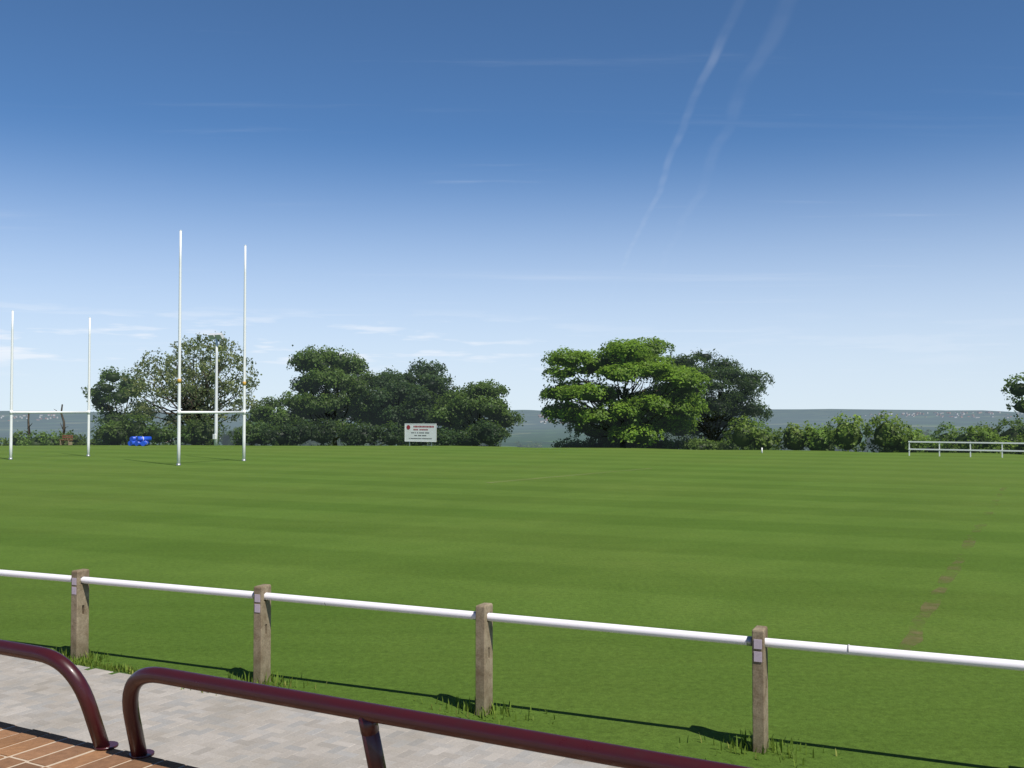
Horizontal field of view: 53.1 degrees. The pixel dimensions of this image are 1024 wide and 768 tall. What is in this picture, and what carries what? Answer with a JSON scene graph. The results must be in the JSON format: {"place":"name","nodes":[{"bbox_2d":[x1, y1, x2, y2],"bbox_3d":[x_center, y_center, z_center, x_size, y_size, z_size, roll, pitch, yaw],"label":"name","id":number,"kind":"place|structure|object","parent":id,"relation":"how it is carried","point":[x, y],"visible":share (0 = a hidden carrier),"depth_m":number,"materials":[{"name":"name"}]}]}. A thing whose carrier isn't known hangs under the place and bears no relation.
{"place":"outdoors","nodes":[
{"label":"outdoors","id":0,"kind":"place"},
{"bbox_2d":[1,425,1010,452],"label":"bushes","id":1,"kind":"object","parent":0,"point":[224,439],"depth_m":205.43,"materials":[{"name":"green plant"}]},
{"bbox_2d":[0,409,1023,767],"bbox_3d":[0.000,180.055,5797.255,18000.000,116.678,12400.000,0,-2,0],"label":"ground","id":2,"kind":"structure","parent":0,"point":[852,549],"depth_m":18.97,"materials":[{"name":"green plant"}]},
{"bbox_2d":[24,404,65,434],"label":"bare tree trunks","id":3,"kind":"object","parent":2,"relation":"on","point":[29,425],"visible":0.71,"depth_m":105.72,"materials":[{"name":"plant"}]},
{"bbox_2d":[9,310,90,459],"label":"rugby posts","id":4,"kind":"object","parent":2,"relation":"on","point":[12,411],"visible":0.93,"depth_m":65.05,"materials":[{"name":"white metal"}]},
{"bbox_2d":[0,429,100,445],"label":"hedge","id":5,"kind":"object","parent":2,"relation":"on","point":[37,440],"visible":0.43,"depth_m":98.12,"materials":[{"name":"green plant"}]},
{"bbox_2d":[60,435,72,444],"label":"bench","id":6,"kind":"object","parent":2,"relation":"on","point":[63,439],"visible":1,"depth_m":91.98,"materials":[{"name":"brown wood"}]},
{"bbox_2d":[71,569,88,660],"bbox_3d":[-5.244,2.920,12.424,0.105,1.330,0.189,-1,-2,25],"label":"barrier post","id":7,"kind":"object","parent":2,"relation":"on","point":[79,617],"visible":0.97,"depth_m":12.37,"materials":[{"name":"concrete"}]},
{"bbox_2d":[0,721,196,767],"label":"brick paving","id":8,"kind":"structure","parent":2,"relation":"on","point":[21,747],"depth_m":2.78,"materials":[{"name":"brick"}]},
{"bbox_2d":[0,639,118,750],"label":"hoop rail","id":9,"kind":"object","parent":8,"relation":"on","point":[67,669],"visible":0.96,"depth_m":2.81,"materials":[{"name":"red metal"}]},
{"bbox_2d":[122,667,750,767],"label":"hoop rail","id":10,"kind":"object","parent":8,"relation":"on","point":[369,716],"visible":0.98,"depth_m":2.27,"materials":[{"name":"red metal"}]},
{"bbox_2d":[81,366,153,426],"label":"tree","id":11,"kind":"object","parent":2,"relation":"on","point":[100,399],"visible":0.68,"depth_m":104.63,"materials":[{"name":"green plant"}]},
{"bbox_2d":[128,436,151,445],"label":"tackle bags","id":12,"kind":"object","parent":2,"relation":"on","point":[139,440],"visible":1,"depth_m":89.54,"materials":[{"name":"blue plastic"}]},
{"bbox_2d":[90,414,267,445],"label":"hedge trees","id":13,"kind":"object","parent":2,"relation":"on","point":[114,432],"visible":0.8,"depth_m":94.81,"materials":[{"name":"green plant"}]},
{"bbox_2d":[117,331,266,444],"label":"ash tree","id":14,"kind":"object","parent":2,"relation":"on","point":[199,399],"visible":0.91,"depth_m":100.38,"materials":[{"name":"green plant"}]},
{"bbox_2d":[176,230,245,465],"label":"rugby posts","id":15,"kind":"object","parent":2,"relation":"on","point":[180,412],"visible":0.92,"depth_m":57.60,"materials":[{"name":"white metal"}]},
{"bbox_2d":[208,333,223,445],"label":"floodlight column","id":16,"kind":"structure","parent":2,"relation":"on","point":[214,336],"depth_m":91.91,"materials":[{"name":"white metal"}]},
{"bbox_2d":[253,584,270,683],"bbox_3d":[-2.762,2.890,11.315,0.105,1.330,0.190,-1,-2,22],"label":"barrier post","id":17,"kind":"object","parent":2,"relation":"on","point":[262,642],"visible":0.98,"depth_m":11.25,"materials":[{"name":"concrete"}]},
{"bbox_2d":[246,396,313,445],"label":"tree","id":18,"kind":"object","parent":2,"relation":"on","point":[267,412],"visible":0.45,"depth_m":102.19,"materials":[{"name":"green plant"}]},
{"bbox_2d":[0,655,619,767],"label":"paved path","id":19,"kind":"structure","parent":2,"relation":"on","point":[194,728],"depth_m":9.54,"materials":[{"name":"grey concrete"}]},
{"bbox_2d":[272,345,383,445],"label":"tree","id":20,"kind":"object","parent":2,"relation":"on","point":[329,370],"visible":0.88,"depth_m":104.38,"materials":[{"name":"green plant"}]},
{"bbox_2d":[246,417,511,446],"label":"hedge","id":21,"kind":"object","parent":2,"relation":"on","point":[362,435],"visible":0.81,"depth_m":93.09,"materials":[{"name":"green plant"}]},
{"bbox_2d":[351,357,462,445],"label":"tree","id":22,"kind":"object","parent":2,"relation":"on","point":[403,398],"visible":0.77,"depth_m":105.21,"materials":[{"name":"green plant"}]},
{"bbox_2d":[405,423,435,445],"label":"sign board","id":23,"kind":"object","parent":2,"relation":"on","point":[417,432],"visible":0.99,"depth_m":88.91,"materials":[{"name":"white paint"}]},
{"bbox_2d":[35,646,841,767],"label":"verge grass","id":24,"kind":"structure","parent":2,"relation":"on","point":[82,660],"depth_m":10.23,"materials":[{"name":"green plant"}]},
{"bbox_2d":[427,378,526,445],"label":"tree","id":25,"kind":"object","parent":2,"relation":"on","point":[466,407],"visible":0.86,"depth_m":100.14,"materials":[{"name":"green plant"}]},
{"bbox_2d":[476,603,492,715],"bbox_3d":[-0.277,2.860,10.202,0.105,1.330,0.185,-1,-2,25],"label":"barrier post","id":26,"kind":"object","parent":2,"relation":"on","point":[484,661],"visible":0.89,"depth_m":10.13,"materials":[{"name":"concrete"}]},
{"bbox_2d":[1,411,1022,441],"bbox_3d":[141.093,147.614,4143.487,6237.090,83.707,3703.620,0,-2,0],"label":"town","id":27,"kind":"object","parent":2,"relation":"on","point":[903,413],"visible":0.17,"depth_m":5079.87},
{"bbox_2d":[538,336,712,447],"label":"sycamore tree","id":28,"kind":"object","parent":2,"relation":"on","point":[644,415],"visible":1,"depth_m":87.28,"materials":[{"name":"green plant"}]},
{"bbox_2d":[550,432,748,449],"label":"hedge","id":29,"kind":"object","parent":2,"relation":"on","point":[689,444],"visible":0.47,"depth_m":90.11,"materials":[{"name":"green plant"}]},
{"bbox_2d":[656,347,774,444],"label":"conifer tree","id":30,"kind":"object","parent":2,"relation":"on","point":[727,402],"visible":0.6,"depth_m":97.76,"materials":[{"name":"green plant"}]},
{"bbox_2d":[752,625,767,752],"bbox_3d":[2.205,2.830,9.095,0.105,1.330,0.194,-1,-2,25],"label":"barrier post","id":31,"kind":"object","parent":2,"relation":"on","point":[760,687],"visible":1,"depth_m":9.02,"materials":[{"name":"concrete"}]},
{"bbox_2d":[0,570,1023,670],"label":"barrier rail","id":32,"kind":"object","parent":31,"relation":"attached to","point":[974,661],"visible":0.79,"depth_m":9.79,"materials":[{"name":"grey metal"}]},
{"bbox_2d":[722,410,1023,454],"bbox_3d":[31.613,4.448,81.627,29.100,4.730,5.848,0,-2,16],"label":"hedge","id":33,"kind":"object","parent":2,"relation":"on","point":[848,436],"visible":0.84,"depth_m":81.86,"materials":[{"name":"green plant"}]},
{"bbox_2d":[902,577,949,641],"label":"bare dirt patches","id":34,"kind":"object","parent":2,"relation":"on","point":[926,607],"visible":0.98,"depth_m":15.58,"materials":[{"name":"soil"}]},
{"bbox_2d":[908,441,1023,457],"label":"fence","id":35,"kind":"object","parent":2,"relation":"on","point":[970,449],"visible":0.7,"depth_m":67.71,"materials":[{"name":"white metal"}]},
{"bbox_2d":[1000,372,1023,436],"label":"tree","id":36,"kind":"object","parent":2,"relation":"on","point":[1015,388],"visible":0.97,"depth_m":83.13,"materials":[{"name":"green plant"}]},
{"bbox_2d":[0,0,1023,412],"label":"sky","id":37,"kind":"structure","parent":0,"point":[824,197],"materials":[{"name":"blue"}]}
]}

